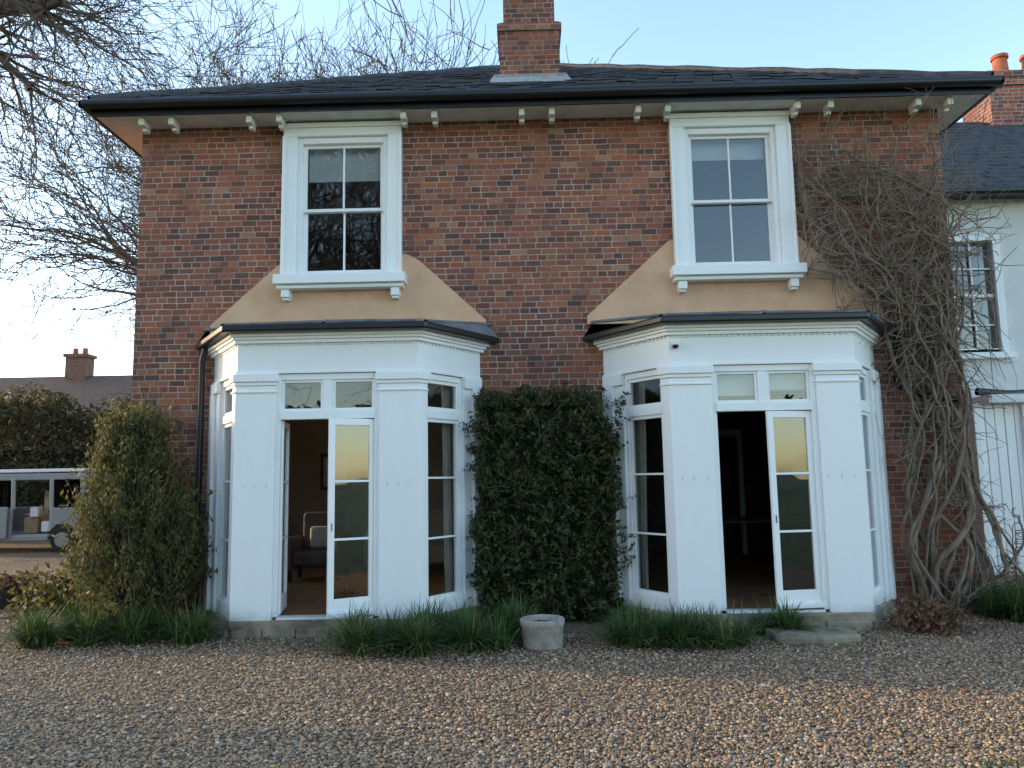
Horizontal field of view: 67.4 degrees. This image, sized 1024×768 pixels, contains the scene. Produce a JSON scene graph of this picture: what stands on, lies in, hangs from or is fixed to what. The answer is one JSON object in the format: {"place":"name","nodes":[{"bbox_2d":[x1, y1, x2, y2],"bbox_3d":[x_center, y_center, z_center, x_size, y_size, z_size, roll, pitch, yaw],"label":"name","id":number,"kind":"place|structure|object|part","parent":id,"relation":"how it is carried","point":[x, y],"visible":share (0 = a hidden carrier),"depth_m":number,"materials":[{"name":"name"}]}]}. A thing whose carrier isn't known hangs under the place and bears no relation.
{"place":"outdoors","nodes":[
{"label":"outdoors","id":0,"kind":"place"},
{"bbox_2d":[1,417,98,449],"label":"walls","id":1,"kind":"structure","parent":0,"point":[46,434],"depth_m":42.57,"materials":[{"name":"brick"}]},
{"bbox_2d":[0,375,131,414],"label":"roof","id":2,"kind":"structure","parent":1,"relation":"on","point":[87,390],"depth_m":45.19,"materials":[{"name":"tile"}]},
{"bbox_2d":[63,353,96,380],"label":"chimney","id":3,"kind":"object","parent":2,"relation":"on","point":[79,366],"visible":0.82,"depth_m":46.10,"materials":[{"name":"brick"}]},
{"bbox_2d":[73,348,87,352],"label":"chimney pots","id":4,"kind":"object","parent":3,"relation":"on","point":[76,350],"visible":0.76,"depth_m":46.59,"materials":[{"name":"orange ceramic"}]},
{"bbox_2d":[205,611,483,638],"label":"bay stone plinth","id":5,"kind":"structure","parent":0,"point":[278,633],"depth_m":7.96,"materials":[{"name":"grey stone"}]},
{"bbox_2d":[286,382,433,387],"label":"bay ceiling","id":6,"kind":"structure","parent":0,"point":[345,384],"depth_m":8.99,"materials":[{"name":"white paint"}]},
{"bbox_2d":[364,508,443,567],"bbox_3d":[-1.196,2.420,11.945,2.060,0.950,0.850,-1,-7,1],"label":"sofa","id":7,"kind":"object","parent":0,"point":[435,529],"visible":0.08,"depth_m":12.11,"materials":[{"name":"fabric"}]},
{"bbox_2d":[0,538,1023,767],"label":"gravel driveway","id":8,"kind":"structure","parent":0,"point":[939,701],"depth_m":5.46,"materials":[{"name":"beige gravel"}]},
{"bbox_2d":[0,569,49,607],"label":"shrub","id":9,"kind":"object","parent":8,"relation":"on","point":[4,588],"visible":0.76,"depth_m":10.17,"materials":[{"name":"plant"}]},
{"bbox_2d":[0,552,99,619],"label":"border plant","id":10,"kind":"object","parent":8,"relation":"on","point":[39,595],"visible":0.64,"depth_m":9.63,"materials":[{"name":"green plant"}]},
{"bbox_2d":[0,468,101,552],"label":"parked van","id":11,"kind":"object","parent":8,"relation":"on","point":[45,521],"visible":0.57,"depth_m":18.79,"materials":[{"name":"silver metal"}]},
{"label":"windows","id":12,"kind":"part","parent":11,"relation":"part of","materials":[{"name":"black glass"}]},
{"bbox_2d":[0,381,131,538],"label":"hedge","id":13,"kind":"object","parent":8,"relation":"on","point":[65,452],"visible":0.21,"depth_m":24.02,"materials":[{"name":"green plant"}]},
{"bbox_2d":[0,0,243,290],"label":"bare tree","id":14,"kind":"object","parent":8,"relation":"on","point":[38,10],"visible":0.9,"depth_m":11.97,"materials":[{"name":"brown plant"}]},
{"bbox_2d":[0,595,264,648],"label":"grass clump","id":15,"kind":"object","parent":8,"relation":"on","point":[33,632],"visible":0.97,"depth_m":7.75,"materials":[{"name":"green plant"}]},
{"bbox_2d":[51,381,217,639],"bbox_3d":[-4.201,1.364,8.593,1.631,2.782,1.699,3,-8,-30],"label":"evergreen shrub","id":16,"kind":"object","parent":8,"relation":"on","point":[138,520],"visible":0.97,"depth_m":8.27,"materials":[{"name":"green plant"}]},
{"bbox_2d":[0,0,366,419],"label":"bare tree","id":17,"kind":"object","parent":8,"relation":"on","point":[135,230],"visible":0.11,"depth_m":20.62,"materials":[{"name":"brown plant"}]},
{"bbox_2d":[0,0,497,370],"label":"bare tree","id":18,"kind":"object","parent":8,"relation":"on","point":[34,238],"visible":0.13,"depth_m":27.88,"materials":[{"name":"brown plant"}]},
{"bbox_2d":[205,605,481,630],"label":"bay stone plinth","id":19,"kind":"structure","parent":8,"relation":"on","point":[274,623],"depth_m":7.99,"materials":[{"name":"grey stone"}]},
{"bbox_2d":[203,371,484,620],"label":"bay pilasters","id":20,"kind":"object","parent":8,"relation":"on","point":[402,539],"visible":0.85,"depth_m":8.19,"materials":[{"name":"white paint"}]},
{"bbox_2d":[226,462,230,595],"bbox_3d":[-3.212,1.269,8.853,0.054,2.450,0.280,4,-8,-33],"label":"bay curtain","id":21,"kind":"object","parent":20,"relation":"hanging from","point":[227,556],"visible":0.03,"depth_m":8.82,"materials":[{"name":"fabric"}]},
{"bbox_2d":[275,603,377,617],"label":"bay floor","id":22,"kind":"structure","parent":20,"relation":"in","point":[304,609],"depth_m":8.49,"materials":[{"name":"brown wood"}]},
{"bbox_2d":[216,372,462,619],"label":"bay frames","id":23,"kind":"structure","parent":20,"relation":"attached to","point":[328,409],"depth_m":8.34,"materials":[{"name":"white wood"}]},
{"bbox_2d":[278,421,289,613],"bbox_3d":[-2.532,1.444,8.453,0.075,2.042,0.522,0,-7,-9],"label":"bay door","id":24,"kind":"structure","parent":23,"relation":"attached to","point":[283,595],"depth_m":8.48,"materials":[{"name":"white wood"}]},
{"bbox_2d":[326,418,374,618],"bbox_3d":[-1.678,1.380,8.056,0.522,2.042,0.075,3,-8,-29],"label":"bay door","id":25,"kind":"structure","parent":23,"relation":"attached to","point":[343,605],"depth_m":8.02,"materials":[{"name":"white wood"}]},
{"bbox_2d":[207,329,488,383],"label":"bay entablature","id":26,"kind":"structure","parent":20,"relation":"on","point":[360,351],"depth_m":8.35,"materials":[{"name":"white paint"}]},
{"bbox_2d":[196,321,498,349],"bbox_3d":[-2.000,-0.551,8.725,3.676,0.080,1.095,-1,-7,1],"label":"bay gutter","id":27,"kind":"object","parent":26,"relation":"attached to","point":[217,334],"visible":0.95,"depth_m":8.20,"materials":[{"name":"black metal"}]},
{"bbox_2d":[201,322,496,344],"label":"bay lead roof","id":28,"kind":"structure","parent":26,"relation":"on","point":[484,329],"depth_m":8.95,"materials":[{"name":"grey metal"}]},
{"bbox_2d":[203,319,490,331],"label":"bay lead rolls","id":29,"kind":"object","parent":28,"relation":"on","point":[354,320],"visible":0.62,"depth_m":9.24,"materials":[{"name":"grey metal"}]},
{"bbox_2d":[441,385,453,592],"bbox_3d":[-0.715,1.220,8.809,0.054,2.450,0.280,-6,-9,35],"label":"bay curtain","id":30,"kind":"object","parent":20,"relation":"hanging from","point":[447,456],"visible":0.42,"depth_m":8.78,"materials":[{"name":"fabric"}]},
{"bbox_2d":[180,0,644,86],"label":"bare tree","id":31,"kind":"object","parent":8,"relation":"on","point":[379,62],"visible":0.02,"depth_m":30.60,"materials":[{"name":"brown plant"}]},
{"bbox_2d":[282,592,583,660],"bbox_3d":[-0.669,2.297,7.492,3.037,0.474,2.050,1,-7,-13],"label":"grass clump","id":32,"kind":"object","parent":8,"relation":"on","point":[419,635],"visible":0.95,"depth_m":7.20,"materials":[{"name":"green plant"}]},
{"bbox_2d":[19,626,1023,659],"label":"leaf litter","id":33,"kind":"object","parent":8,"relation":"on","point":[578,637],"visible":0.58,"depth_m":7.44,"materials":[{"name":"brown plant"}]},
{"bbox_2d":[520,614,564,650],"bbox_3d":[0.291,2.365,7.313,0.424,0.270,0.426,-1,-7,1],"label":"stone planter","id":34,"kind":"object","parent":8,"relation":"on","point":[542,632],"visible":1,"depth_m":7.15,"materials":[{"name":"stone"}]},
{"bbox_2d":[458,380,636,622],"bbox_3d":[0.410,1.304,8.662,2.086,2.751,0.767,-1,-7,1],"label":"climbing hedge","id":35,"kind":"object","parent":8,"relation":"on","point":[546,519],"visible":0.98,"depth_m":8.62,"materials":[{"name":"green plant"}]},
{"bbox_2d":[131,109,980,621],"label":"brick walls","id":36,"kind":"structure","parent":8,"relation":"on","point":[535,243],"depth_m":9.40,"materials":[{"name":"red brick"}]},
{"bbox_2d":[273,271,406,301],"bbox_3d":[-2.063,-1.166,9.242,1.580,0.298,0.220,-1,-7,1],"label":"window sill","id":37,"kind":"structure","parent":36,"relation":"attached to","point":[286,285],"depth_m":9.16,"materials":[{"name":"white paint"}]},
{"bbox_2d":[280,120,401,273],"bbox_3d":[-2.081,-2.263,9.483,1.500,1.934,0.250,-1,-7,1],"label":"window casing","id":38,"kind":"object","parent":36,"relation":"attached to","point":[297,137],"depth_m":9.44,"materials":[{"name":"white wood"}]},
{"bbox_2d":[303,144,382,273],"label":"sashes","id":39,"kind":"object","parent":38,"relation":"attached to","point":[307,212],"visible":0.79,"depth_m":9.50,"materials":[{"name":"white paint"}]},
{"bbox_2d":[309,148,380,182],"bbox_3d":[-2.087,-2.773,9.694,0.940,0.460,0.005,-1,-7,1],"label":"roller blind","id":40,"kind":"object","parent":36,"relation":"attached to","point":[360,165],"visible":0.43,"depth_m":9.69,"materials":[{"name":"white fabric"}]},
{"bbox_2d":[210,254,485,333],"bbox_3d":[-1.991,-1.102,9.328,3.340,0.930,0.029,-1,-7,1],"label":"stucco panel","id":41,"kind":"object","parent":36,"relation":"attached to","point":[426,293],"visible":0.55,"depth_m":9.30,"materials":[{"name":"beige paint"}]},
{"bbox_2d":[96,94,985,154],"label":"soffit","id":42,"kind":"structure","parent":36,"relation":"on","point":[128,130],"depth_m":9.39,"materials":[{"name":"beige paint"}]},
{"bbox_2d":[91,86,990,157],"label":"fascia","id":43,"kind":"structure","parent":42,"relation":"attached to","point":[986,90],"depth_m":9.18,"materials":[{"name":"black paint"}]},
{"bbox_2d":[78,75,1004,158],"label":"gutters","id":44,"kind":"object","parent":42,"relation":"on","point":[993,82],"visible":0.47,"depth_m":9.08,"materials":[{"name":"black paint"}]},
{"bbox_2d":[210,68,897,94],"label":"roof deck","id":45,"kind":"structure","parent":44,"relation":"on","point":[239,92],"depth_m":10.31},
{"bbox_2d":[497,0,560,73],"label":"chimney stack","id":46,"kind":"object","parent":45,"relation":"on","point":[529,35],"visible":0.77,"depth_m":10.71,"materials":[{"name":"brick"}]},
{"bbox_2d":[494,73,565,82],"bbox_3d":[0.251,-4.220,10.613,1.000,0.140,0.048,-1,-7,1],"label":"chimney flaunching","id":47,"kind":"object","parent":45,"relation":"on","point":[532,74],"visible":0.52,"depth_m":10.60,"materials":[{"name":"concrete"}]},
{"bbox_2d":[489,73,572,81],"bbox_3d":[0.251,-4.203,10.549,1.160,0.210,0.165,-1,-7,1],"label":"chimney lead apron","id":48,"kind":"object","parent":45,"relation":"on","point":[533,78],"visible":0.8,"depth_m":10.53,"materials":[{"name":"grey metal"}]},
{"bbox_2d":[87,63,993,98],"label":"hip tiles","id":49,"kind":"object","parent":45,"relation":"on","point":[245,86],"visible":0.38,"depth_m":10.83,"materials":[{"name":"tile"}]},
{"bbox_2d":[114,66,987,98],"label":"roof slates","id":50,"kind":"object","parent":45,"relation":"on","point":[667,75],"visible":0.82,"depth_m":10.39,"materials":[{"name":"grey stone"}]},
{"bbox_2d":[138,97,952,134],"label":"eaves brackets","id":51,"kind":"object","parent":42,"relation":"attached to","point":[914,105],"visible":0.98,"depth_m":9.29,"materials":[{"name":"beige paint"}]},
{"bbox_2d":[191,333,957,618],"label":"downpipes","id":52,"kind":"object","parent":36,"relation":"attached to","point":[200,417],"visible":0.68,"depth_m":9.02,"materials":[{"name":"black paint"}]},
{"bbox_2d":[691,139,763,160],"bbox_3d":[2.670,-2.946,9.621,0.940,0.300,0.005,-1,-7,1],"label":"roller blind","id":53,"kind":"object","parent":36,"relation":"attached to","point":[716,150],"visible":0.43,"depth_m":9.62,"materials":[{"name":"white fabric"}]},
{"bbox_2d":[668,110,798,264],"bbox_3d":[2.678,-2.356,9.400,1.500,1.934,0.250,-1,-7,1],"label":"window casing","id":54,"kind":"object","parent":36,"relation":"attached to","point":[774,126],"depth_m":9.35,"materials":[{"name":"white wood"}]},
{"bbox_2d":[688,135,774,264],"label":"sashes","id":55,"kind":"object","parent":54,"relation":"attached to","point":[730,201],"visible":0.76,"depth_m":9.41,"materials":[{"name":"white paint"}]},
{"bbox_2d":[587,235,882,324],"bbox_3d":[2.656,-1.282,9.259,3.520,1.090,0.029,-1,-7,1],"label":"stucco panel","id":56,"kind":"object","parent":36,"relation":"attached to","point":[648,287],"visible":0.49,"depth_m":9.22,"materials":[{"name":"beige paint"}]},
{"bbox_2d":[670,262,806,293],"bbox_3d":[2.695,-1.259,9.160,1.580,0.298,0.220,-1,-7,1],"label":"window sill","id":57,"kind":"structure","parent":36,"relation":"attached to","point":[791,274],"depth_m":9.08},
{"bbox_2d":[580,591,852,653],"bbox_3d":[1.916,2.269,7.415,2.693,0.421,1.771,-1,-7,1],"label":"grass clump","id":58,"kind":"object","parent":8,"relation":"on","point":[632,628],"visible":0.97,"depth_m":7.27,"materials":[{"name":"green plant"}]},
{"bbox_2d":[602,362,896,614],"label":"bay pilasters","id":59,"kind":"object","parent":8,"relation":"on","point":[693,554],"visible":0.84,"depth_m":8.11,"materials":[{"name":"white paint"}]},
{"bbox_2d":[633,382,648,588],"bbox_3d":[1.466,1.177,8.772,0.054,2.450,0.280,4,-8,-33],"label":"bay curtain","id":60,"kind":"object","parent":59,"relation":"hanging from","point":[640,425],"visible":0.52,"depth_m":8.74,"materials":[{"name":"fabric"}]},
{"bbox_2d":[593,320,881,377],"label":"bay entablature","id":61,"kind":"structure","parent":59,"relation":"on","point":[762,343],"depth_m":8.27,"materials":[{"name":"white paint"}]},
{"bbox_2d":[585,314,888,334],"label":"bay lead roof","id":62,"kind":"structure","parent":61,"relation":"on","point":[877,317],"depth_m":9.23,"materials":[{"name":"grey metal"}]},
{"bbox_2d":[591,310,883,323],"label":"bay lead rolls","id":63,"kind":"object","parent":62,"relation":"on","point":[689,313],"visible":0.62,"depth_m":9.17,"materials":[{"name":"grey metal"}]},
{"bbox_2d":[583,311,891,341],"bbox_3d":[2.678,-0.643,8.644,3.676,0.080,1.095,-1,-7,1],"label":"bay gutter","id":64,"kind":"object","parent":61,"relation":"attached to","point":[869,319],"visible":0.93,"depth_m":8.12,"materials":[{"name":"black metal"}]},
{"bbox_2d":[717,373,804,395],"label":"fanlight blinds","id":65,"kind":"object","parent":59,"relation":"hanging from","point":[734,385],"visible":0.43,"depth_m":8.37,"materials":[{"name":"white fabric"}]},
{"bbox_2d":[722,597,826,611],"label":"bay floor","id":66,"kind":"structure","parent":59,"relation":"in","point":[744,602],"depth_m":8.44,"materials":[{"name":"brown wood"}]},
{"bbox_2d":[610,606,897,630],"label":"bay stone plinth","id":67,"kind":"structure","parent":8,"relation":"on","point":[861,625],"depth_m":7.86,"materials":[{"name":"grey stone"}]},
{"bbox_2d":[610,600,894,622],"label":"bay stone plinth","id":68,"kind":"structure","parent":67,"relation":"on","point":[880,611],"depth_m":7.89,"materials":[{"name":"grey stone"}]},
{"bbox_2d":[625,364,883,613],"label":"bay frames","id":69,"kind":"structure","parent":68,"relation":"on","point":[761,401],"depth_m":8.26,"materials":[{"name":"white wood"}]},
{"bbox_2d":[716,413,726,607],"bbox_3d":[2.168,1.352,8.375,0.075,2.042,0.522,-1,-7,-4],"label":"bay door","id":70,"kind":"structure","parent":69,"relation":"attached to","point":[721,511],"depth_m":8.13,"materials":[{"name":"white wood"}]},
{"bbox_2d":[765,411,825,608],"bbox_3d":[2.967,1.299,8.054,0.522,2.042,0.075,0,-7,-9],"label":"bay door","id":71,"kind":"structure","parent":69,"relation":"attached to","point":[813,598],"depth_m":8.04,"materials":[{"name":"white wood"}]},
{"bbox_2d":[765,627,861,644],"bbox_3d":[2.911,2.427,7.394,0.826,0.085,0.500,-1,-7,1],"label":"stone step","id":72,"kind":"object","parent":8,"relation":"on","point":[801,636],"visible":0.92,"depth_m":7.21,"materials":[{"name":"grey stone"}]},
{"bbox_2d":[793,87,1023,615],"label":"wisteria vine","id":73,"kind":"object","parent":8,"relation":"on","point":[940,328],"visible":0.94,"depth_m":8.90,"materials":[{"name":"brown plant"}]},
{"bbox_2d":[877,590,987,637],"bbox_3d":[4.204,2.310,7.775,0.995,0.457,0.916,-1,-7,1],"label":"dry heather","id":74,"kind":"object","parent":8,"relation":"on","point":[938,618],"visible":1,"depth_m":7.66,"materials":[{"name":"brown plant"}]},
{"bbox_2d":[925,568,1023,622],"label":"grass clump","id":75,"kind":"object","parent":8,"relation":"on","point":[1008,608],"visible":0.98,"depth_m":8.23,"materials":[{"name":"green plant"}]},
{"bbox_2d":[963,394,1023,600],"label":"boarded lean to","id":76,"kind":"object","parent":8,"relation":"on","point":[1005,463],"visible":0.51,"depth_m":9.53,"materials":[{"name":"white paint"}]},
{"bbox_2d":[972,754,1023,767],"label":"lawn edge grass","id":77,"kind":"structure","parent":8,"relation":"on","point":[997,760],"depth_m":4.18,"materials":[{"name":"green plant"}]},
{"bbox_2d":[0,0,1023,377],"label":"sky","id":78,"kind":"structure","parent":0,"point":[920,35],"materials":[{"name":"blue"}]},
{"bbox_2d":[287,553,814,599],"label":"ground floor boards","id":79,"kind":"object","parent":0,"point":[750,572],"visible":0.14,"depth_m":10.81,"materials":[{"name":"brown wood"}]},
{"bbox_2d":[287,511,351,581],"bbox_3d":[-2.811,2.357,11.204,0.840,0.950,0.700,-1,-7,1],"label":"armchair","id":80,"kind":"object","parent":79,"relation":"on","point":[308,547],"visible":0.91,"depth_m":11.21,"materials":[{"name":"fabric"}]},
{"bbox_2d":[283,142,804,559],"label":"pale interior walls","id":81,"kind":"structure","parent":79,"relation":"on","point":[308,443],"depth_m":13.83,"materials":[{"name":"beige paint"}]},
{"bbox_2d":[320,453,350,489],"bbox_3d":[-3.203,1.593,13.955,0.550,0.650,0.040,-1,-7,1],"label":"picture frame","id":82,"kind":"object","parent":81,"relation":"attached to","point":[348,486],"visible":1,"depth_m":13.94,"materials":[{"name":"wood"}]},
{"bbox_2d":[323,457,346,486],"bbox_3d":[-3.204,1.590,13.930,0.430,0.530,0.010,-1,-7,1],"label":"picture print","id":83,"kind":"object","parent":82,"relation":"in","point":[340,468],"visible":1,"depth_m":13.93},
{"bbox_2d":[722,516,813,570],"bbox_3d":[3.648,2.390,11.526,1.600,0.740,1.000,-1,-7,1],"label":"dining table","id":84,"kind":"object","parent":79,"relation":"on","point":[791,520],"visible":0.32,"depth_m":11.38,"materials":[{"name":"wood"}]},
{"bbox_2d":[308,214,810,555],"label":"dark interior walls","id":85,"kind":"structure","parent":0,"point":[711,235],"depth_m":13.70,"materials":[{"name":"grey paint"}]},
{"bbox_2d":[718,430,747,553],"bbox_3d":[3.667,1.929,13.768,0.980,2.200,0.060,-1,-7,1],"label":"interior door frame","id":86,"kind":"object","parent":85,"relation":"attached to","point":[737,433],"visible":0.45,"depth_m":13.76,"materials":[{"name":"wood"}]},
{"bbox_2d":[947,199,1023,397],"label":"rendered walls","id":87,"kind":"structure","parent":0,"point":[1013,280],"depth_m":10.75,"materials":[{"name":"white paint"}]},
{"bbox_2d":[940,122,1023,199],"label":"roof deck","id":88,"kind":"structure","parent":87,"relation":"on","point":[989,196],"depth_m":11.75,"materials":[{"name":"stone"}]},
{"bbox_2d":[940,122,1023,187],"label":"slate roof","id":89,"kind":"structure","parent":88,"relation":"on","point":[1015,133],"depth_m":12.43,"materials":[{"name":"grey stone"}]},
{"bbox_2d":[962,69,1023,125],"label":"chimney stack","id":90,"kind":"object","parent":88,"relation":"on","point":[1005,104],"visible":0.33,"depth_m":14.06,"materials":[{"name":"red brick"}]},
{"bbox_2d":[990,52,1023,69],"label":"chimney pots","id":91,"kind":"object","parent":90,"relation":"on","point":[998,61],"visible":0.49,"depth_m":14.53,"materials":[{"name":"ceramic"}]},
{"bbox_2d":[949,235,1017,358],"bbox_3d":[6.314,-1.207,10.677,1.140,1.740,0.186,-1,-7,1],"label":"sash window","id":92,"kind":"structure","parent":87,"relation":"attached to","point":[998,294],"depth_m":10.66,"materials":[{"name":"white paint"}]},
{"bbox_2d":[951,247,985,348],"bbox_3d":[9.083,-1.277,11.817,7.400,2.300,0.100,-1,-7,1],"label":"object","id":93,"kind":"structure","parent":92,"relation":"in","point":[976,280],"depth_m":11.79,"materials":[{"name":"paint"}]},
{"bbox_2d":[944,186,1023,395],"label":"gutter","id":94,"kind":"object","parent":87,"relation":"attached to","point":[1004,190],"visible":0.51,"depth_m":10.54,"materials":[{"name":"black paint"}]}
]}

